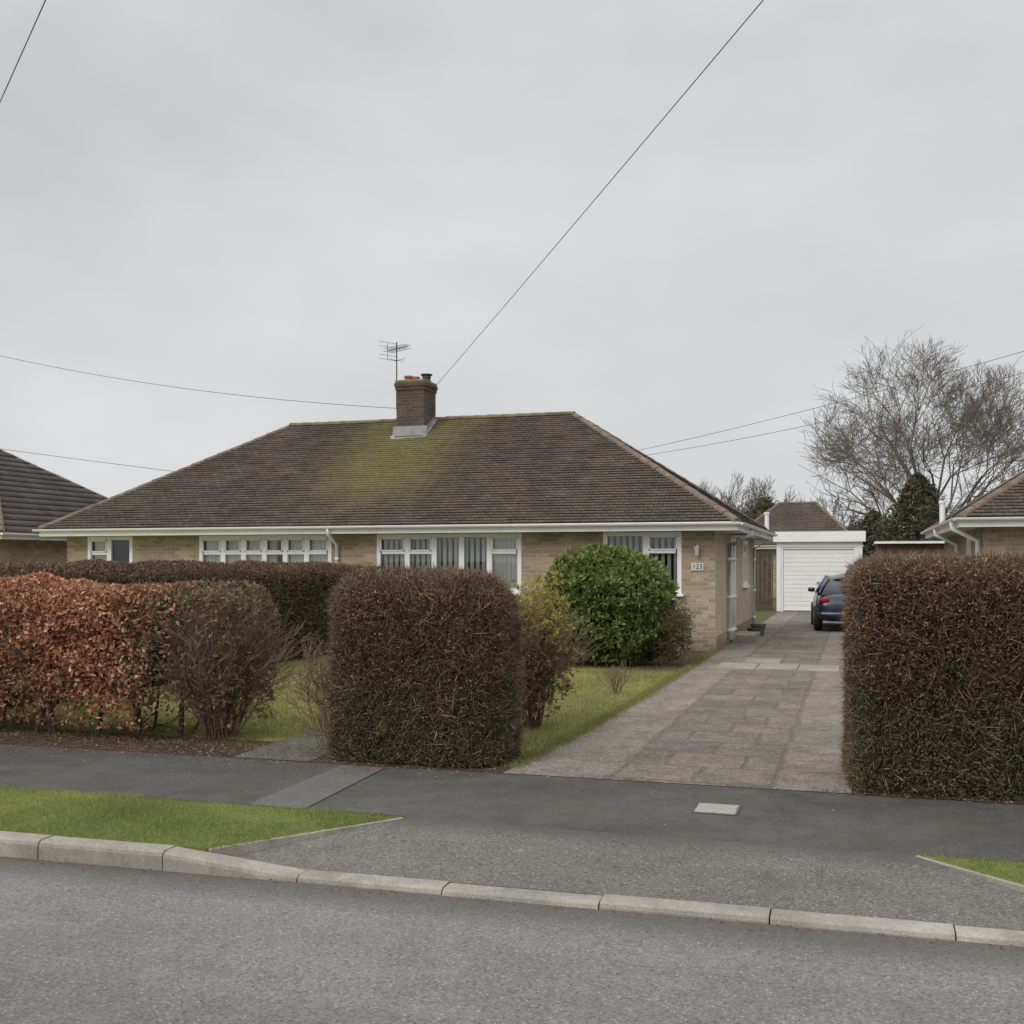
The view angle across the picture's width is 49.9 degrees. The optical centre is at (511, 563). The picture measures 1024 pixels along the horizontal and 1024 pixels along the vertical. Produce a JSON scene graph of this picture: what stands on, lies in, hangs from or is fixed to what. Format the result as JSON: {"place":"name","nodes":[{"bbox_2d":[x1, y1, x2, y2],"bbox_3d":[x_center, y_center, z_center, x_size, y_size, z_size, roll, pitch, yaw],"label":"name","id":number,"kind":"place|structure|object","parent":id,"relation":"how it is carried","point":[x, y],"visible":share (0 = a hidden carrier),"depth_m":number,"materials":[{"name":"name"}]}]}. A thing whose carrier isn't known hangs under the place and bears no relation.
{"place":"outdoors","nodes":[
{"label":"outdoors","id":0,"kind":"place"},
{"bbox_2d":[0,0,45,101],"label":"overhead cable","id":1,"kind":"object","parent":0,"point":[23,49],"visible":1,"depth_m":11.88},
{"bbox_2d":[3,449,173,471],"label":"overhead cable","id":2,"kind":"object","parent":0,"point":[87,460],"visible":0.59,"depth_m":45.20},
{"bbox_2d":[0,726,527,773],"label":"soil","id":3,"kind":"structure","parent":0,"point":[64,743],"depth_m":9.66,"materials":[{"name":"brown soil"}]},
{"bbox_2d":[0,571,282,736],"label":"hedge","id":4,"kind":"object","parent":3,"relation":"on","point":[59,635],"visible":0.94,"depth_m":10.03,"materials":[{"name":"brown plant"}]},
{"bbox_2d":[321,561,528,768],"bbox_3d":[-0.712,0.802,9.142,1.760,1.729,1.190,0,0,17],"label":"hedge","id":5,"kind":"object","parent":3,"relation":"on","point":[431,672],"visible":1,"depth_m":8.75,"materials":[{"name":"brown plant"}]},
{"bbox_2d":[234,728,341,760],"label":"garden path","id":6,"kind":"structure","parent":0,"point":[259,751],"depth_m":9.39,"materials":[{"name":"concrete"}]},
{"bbox_2d":[268,631,347,748],"bbox_3d":[-1.525,1.087,9.451,0.968,1.032,1.060,0,0,3],"label":"bare shrub","id":7,"kind":"object","parent":6,"relation":"on","point":[317,688],"visible":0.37,"depth_m":9.40,"materials":[{"name":"brown plant"}]},
{"bbox_2d":[0,649,708,762],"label":"lawn","id":8,"kind":"structure","parent":0,"point":[81,728],"depth_m":11.77,"materials":[{"name":"green plant"}]},
{"bbox_2d":[0,557,363,707],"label":"hedge","id":9,"kind":"object","parent":8,"relation":"on","point":[301,590],"visible":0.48,"depth_m":17.46,"materials":[{"name":"brown plant"}]},
{"bbox_2d":[104,598,325,738],"bbox_3d":[-2.652,0.944,10.215,1.777,1.324,1.703,0,0,36],"label":"bare shrub","id":10,"kind":"object","parent":8,"relation":"on","point":[208,731],"visible":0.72,"depth_m":10.00,"materials":[{"name":"brown plant"}]},
{"bbox_2d":[502,569,606,728],"bbox_3d":[0.142,0.821,10.669,1.586,1.564,1.583,0,0,17],"label":"golden shrub","id":11,"kind":"object","parent":8,"relation":"on","point":[550,634],"visible":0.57,"depth_m":10.55,"materials":[{"name":"green plant"}]},
{"bbox_2d":[589,662,631,693],"bbox_3d":[1.240,1.393,13.545,0.550,0.419,0.506,0,0,17],"label":"bare shrub","id":12,"kind":"object","parent":8,"relation":"on","point":[610,671],"visible":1,"depth_m":13.52,"materials":[{"name":"brown plant"}]},
{"bbox_2d":[0,857,1023,1023],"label":"road","id":13,"kind":"structure","parent":0,"point":[93,944],"depth_m":4.68,"materials":[{"name":"grey asphalt"}]},
{"bbox_2d":[0,831,1023,946],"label":"kerb","id":14,"kind":"structure","parent":13,"relation":"on","point":[147,856],"depth_m":5.68,"materials":[{"name":"concrete"}]},
{"bbox_2d":[0,724,1023,950],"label":"leaf litter","id":15,"kind":"object","parent":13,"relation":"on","point":[962,799],"visible":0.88,"depth_m":8.77,"materials":[{"name":"brown plant"}]},
{"bbox_2d":[0,744,1023,862],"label":"pavement","id":16,"kind":"structure","parent":0,"point":[915,826],"depth_m":7.40,"materials":[{"name":"grey asphalt"}]},
{"bbox_2d":[249,765,381,808],"bbox_3d":[-1.351,1.592,7.920,0.450,0.004,1.480,0,0,17],"label":"pavement patch","id":17,"kind":"object","parent":16,"relation":"on","point":[315,789],"visible":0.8,"depth_m":7.84,"materials":[{"name":"concrete"}]},
{"bbox_2d":[691,803,741,815],"bbox_3d":[1.332,1.619,7.152,0.290,0.063,0.290,0,0,17],"label":"utility cover","id":18,"kind":"object","parent":16,"relation":"on","point":[716,809],"visible":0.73,"depth_m":7.11,"materials":[{"name":"metal"}]},
{"bbox_2d":[0,0,1023,533],"label":"sky","id":19,"kind":"structure","parent":0,"point":[247,198],"materials":[{"name":"grey"}]},
{"bbox_2d":[561,651,706,670],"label":"soil","id":20,"kind":"structure","parent":0,"point":[676,663],"depth_m":17.29,"materials":[{"name":"brown soil"}]},
{"bbox_2d":[541,542,679,666],"bbox_3d":[1.546,0.643,17.596,2.299,2.001,2.259,0,0,17],"label":"laurel bush","id":21,"kind":"object","parent":20,"relation":"on","point":[619,596],"visible":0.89,"depth_m":16.92,"materials":[{"name":"green plant"}]},
{"bbox_2d":[646,597,697,665],"bbox_3d":[2.438,1.023,17.266,0.982,1.158,1.014,0,0,17],"label":"garden shrub","id":22,"kind":"object","parent":20,"relation":"on","point":[668,649],"visible":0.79,"depth_m":17.09,"materials":[{"name":"green plant"}]},
{"bbox_2d":[504,612,851,793],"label":"driveway","id":23,"kind":"structure","parent":0,"point":[708,723],"depth_m":10.65,"materials":[{"name":"concrete"}]},
{"bbox_2d":[500,650,719,767],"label":"edge weeds","id":24,"kind":"object","parent":23,"relation":"on","point":[701,659],"visible":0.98,"depth_m":11.40,"materials":[{"name":"green plant"}]},
{"bbox_2d":[747,628,757,631],"bbox_3d":[5.232,1.491,23.927,0.224,0.202,0.230,0,0,17],"label":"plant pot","id":25,"kind":"object","parent":23,"relation":"on","point":[752,629],"visible":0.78,"depth_m":23.84,"materials":[{"name":"plastic"}]},
{"bbox_2d":[750,623,765,635],"bbox_3d":[5.477,1.461,24.479,0.351,0.262,0.360,0,0,17],"label":"plant pot","id":26,"kind":"object","parent":23,"relation":"on","point":[760,627],"visible":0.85,"depth_m":24.35,"materials":[{"name":"concrete"}]},
{"bbox_2d":[715,657,838,671],"bbox_3d":[4.257,1.591,17.485,1.820,0.018,2.080,0,0,17],"label":"paving slab row","id":27,"kind":"object","parent":23,"relation":"on","point":[766,663],"visible":1,"depth_m":17.02,"materials":[{"name":"concrete"}]},
{"bbox_2d":[808,574,845,629],"bbox_3d":[8.414,0.920,27.549,1.977,1.353,4.248,0,0,17],"label":"parked car","id":28,"kind":"object","parent":23,"relation":"on","point":[827,602],"visible":0.47,"depth_m":25.94,"materials":[{"name":"blue paint"}]},
{"bbox_2d":[449,599,1021,930],"bbox_3d":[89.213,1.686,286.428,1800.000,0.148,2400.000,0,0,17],"label":"ground","id":29,"kind":"structure","parent":0,"point":[762,615],"depth_m":34.43,"materials":[{"name":"grey concrete"}]},
{"bbox_2d":[0,449,107,575],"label":"bungalow","id":30,"kind":"object","parent":29,"relation":"on","point":[33,496],"visible":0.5,"depth_m":29.09,"materials":[{"name":"tile"}]},
{"bbox_2d":[0,784,408,851],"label":"verge","id":31,"kind":"structure","parent":29,"relation":"on","point":[258,812],"depth_m":6.86,"materials":[{"name":"green plant"}]},
{"bbox_2d":[32,341,777,651],"bbox_3d":[-1.825,-1.812,25.968,15.198,6.825,9.124,0,0,17],"label":"bungalow","id":32,"kind":"object","parent":29,"relation":"on","point":[519,498],"visible":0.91,"depth_m":22.80,"materials":[{"name":"brick"}]},
{"bbox_2d":[88,527,177,572],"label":"window","id":33,"kind":"structure","parent":32,"relation":"in","point":[117,548],"depth_m":24.03,"materials":[{"name":"white plastic"}]},
{"bbox_2d":[3,356,387,407],"bbox_3d":[-11.822,-5.750,29.553,19.917,4.212,0.014,0,0,22],"label":"overhead cable","id":34,"kind":"object","parent":32,"relation":"attached to","point":[200,390],"visible":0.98,"depth_m":27.91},
{"bbox_2d":[199,525,369,571],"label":"window","id":35,"kind":"structure","parent":32,"relation":"in","point":[219,548],"depth_m":22.81,"materials":[{"name":"white plastic"}]},
{"bbox_2d":[377,523,551,594],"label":"window","id":36,"kind":"structure","parent":32,"relation":"in","point":[501,551],"depth_m":21.63,"materials":[{"name":"white plastic"}]},
{"bbox_2d":[433,0,763,388],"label":"overhead cable","id":37,"kind":"object","parent":32,"relation":"attached to","point":[622,166],"visible":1,"depth_m":13.08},
{"bbox_2d":[602,521,706,596],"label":"window","id":38,"kind":"structure","parent":32,"relation":"in","point":[666,545],"depth_m":20.41,"materials":[{"name":"white plastic"}]},
{"bbox_2d":[731,537,735,609],"bbox_3d":[4.593,0.385,23.000,0.152,1.870,0.850,0,0,17],"label":"door","id":39,"kind":"structure","parent":32,"relation":"in","point":[732,539],"depth_m":23.33,"materials":[{"name":"white plastic"}]},
{"bbox_2d":[742,540,749,587],"bbox_3d":[5.387,0.000,25.449,0.130,1.100,1.280,0,0,17],"label":"window","id":40,"kind":"structure","parent":32,"relation":"in","point":[745,543],"depth_m":25.46,"materials":[{"name":"white plastic"}]},
{"bbox_2d":[208,817,1023,892],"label":"edging strip","id":41,"kind":"object","parent":29,"relation":"on","point":[238,849],"visible":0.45,"depth_m":6.30,"materials":[{"name":"concrete"}]},
{"bbox_2d":[233,817,1023,930],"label":"driveway apron","id":42,"kind":"object","parent":29,"relation":"on","point":[860,883],"visible":0.94,"depth_m":5.91,"materials":[{"name":"grey asphalt"}]},
{"bbox_2d":[697,472,756,514],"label":"bare tree","id":43,"kind":"object","parent":29,"relation":"on","point":[724,497],"visible":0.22,"depth_m":71.58,"materials":[{"name":"grey plant"}]},
{"bbox_2d":[737,491,786,519],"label":"evergreen bush","id":44,"kind":"object","parent":29,"relation":"on","point":[763,505],"visible":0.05,"depth_m":58.42,"materials":[{"name":"green plant"}]},
{"bbox_2d":[755,552,772,609],"bbox_3d":[8.138,0.575,37.748,1.590,2.050,0.120,0,0,17],"label":"fence","id":45,"kind":"object","parent":29,"relation":"on","point":[766,581],"visible":0.38,"depth_m":37.54,"materials":[{"name":"brown wood"}]},
{"bbox_2d":[736,474,805,508],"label":"bare tree","id":46,"kind":"object","parent":29,"relation":"on","point":[763,488],"visible":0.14,"depth_m":74.06,"materials":[{"name":"grey plant"}]},
{"bbox_2d":[754,501,863,598],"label":"bungalow","id":47,"kind":"object","parent":29,"relation":"on","point":[802,516],"visible":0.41,"depth_m":51.10,"materials":[{"name":"brick"}]},
{"bbox_2d":[810,491,862,527],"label":"bare tree","id":48,"kind":"object","parent":29,"relation":"on","point":[834,507],"visible":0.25,"depth_m":62.60,"materials":[{"name":"grey plant"}]},
{"bbox_2d":[851,509,898,556],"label":"conifer tree","id":49,"kind":"object","parent":29,"relation":"on","point":[869,521],"visible":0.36,"depth_m":53.72,"materials":[{"name":"green plant"}]},
{"bbox_2d":[843,511,921,556],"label":"evergreen bush","id":50,"kind":"object","parent":29,"relation":"on","point":[853,527],"visible":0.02,"depth_m":58.24,"materials":[{"name":"green plant"}]},
{"bbox_2d":[797,324,1023,540],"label":"bare tree","id":51,"kind":"object","parent":29,"relation":"on","point":[970,412],"visible":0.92,"depth_m":58.19,"materials":[{"name":"grey plant"}]},
{"bbox_2d":[867,472,953,550],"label":"conifer tree","id":52,"kind":"object","parent":29,"relation":"on","point":[918,490],"visible":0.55,"depth_m":49.84,"materials":[{"name":"green plant"}]},
{"bbox_2d":[914,852,1023,884],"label":"verge","id":53,"kind":"structure","parent":29,"relation":"on","point":[1000,867],"depth_m":5.78,"materials":[{"name":"green plant"}]},
{"bbox_2d":[920,470,1023,555],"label":"bungalow","id":54,"kind":"object","parent":29,"relation":"on","point":[993,519],"visible":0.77,"depth_m":18.09,"materials":[{"name":"brick"}]},
{"bbox_2d":[966,538,970,555],"bbox_3d":[8.484,-0.050,20.348,0.082,0.900,0.700,0,0,17],"label":"window","id":55,"kind":"structure","parent":54,"relation":"in","point":[968,542],"depth_m":20.61,"materials":[{"name":"white plastic"}]},
{"bbox_2d":[993,465,1022,483],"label":"bare tree","id":56,"kind":"object","parent":29,"relation":"on","point":[997,479],"visible":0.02,"depth_m":64.88,"materials":[{"name":"grey plant"}]},
{"bbox_2d":[773,530,865,611],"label":"garage","id":57,"kind":"structure","parent":0,"point":[808,560],"depth_m":36.95,"materials":[{"name":"white paint"}]},
{"bbox_2d":[783,549,853,610],"bbox_3d":[10.266,0.540,36.878,2.280,2.060,0.105,0,0,17],"label":"garage door","id":58,"kind":"structure","parent":57,"relation":"in","point":[803,569],"depth_m":37.00,"materials":[{"name":"white paint"}]},
{"bbox_2d":[641,351,1023,449],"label":"overhead cable","id":59,"kind":"object","parent":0,"point":[844,400],"visible":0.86,"depth_m":37.00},
{"bbox_2d":[649,373,1021,454],"bbox_3d":[14.494,-6.450,34.762,0.018,4.315,30.889,0,0,-44],"label":"overhead cable","id":60,"kind":"object","parent":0,"point":[842,417],"visible":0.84,"depth_m":37.84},
{"bbox_2d":[872,541,944,573],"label":"garage","id":61,"kind":"structure","parent":0,"point":[879,545],"depth_m":32.95,"materials":[{"name":"white paint"}]},
{"bbox_2d":[885,548,944,573],"bbox_3d":[12.250,0.540,32.940,2.050,2.060,0.045,0,0,17],"label":"garage door","id":62,"kind":"structure","parent":61,"relation":"in","point":[896,549],"depth_m":32.97,"materials":[{"name":"wood"}]},
{"bbox_2d":[852,770,1023,803],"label":"soil","id":63,"kind":"structure","parent":0,"point":[936,797],"depth_m":7.55,"materials":[{"name":"brown soil"}]},
{"bbox_2d":[835,544,1023,801],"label":"hedge","id":64,"kind":"object","parent":63,"relation":"on","point":[933,683],"visible":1,"depth_m":7.57,"materials":[{"name":"brown plant"}]}
]}

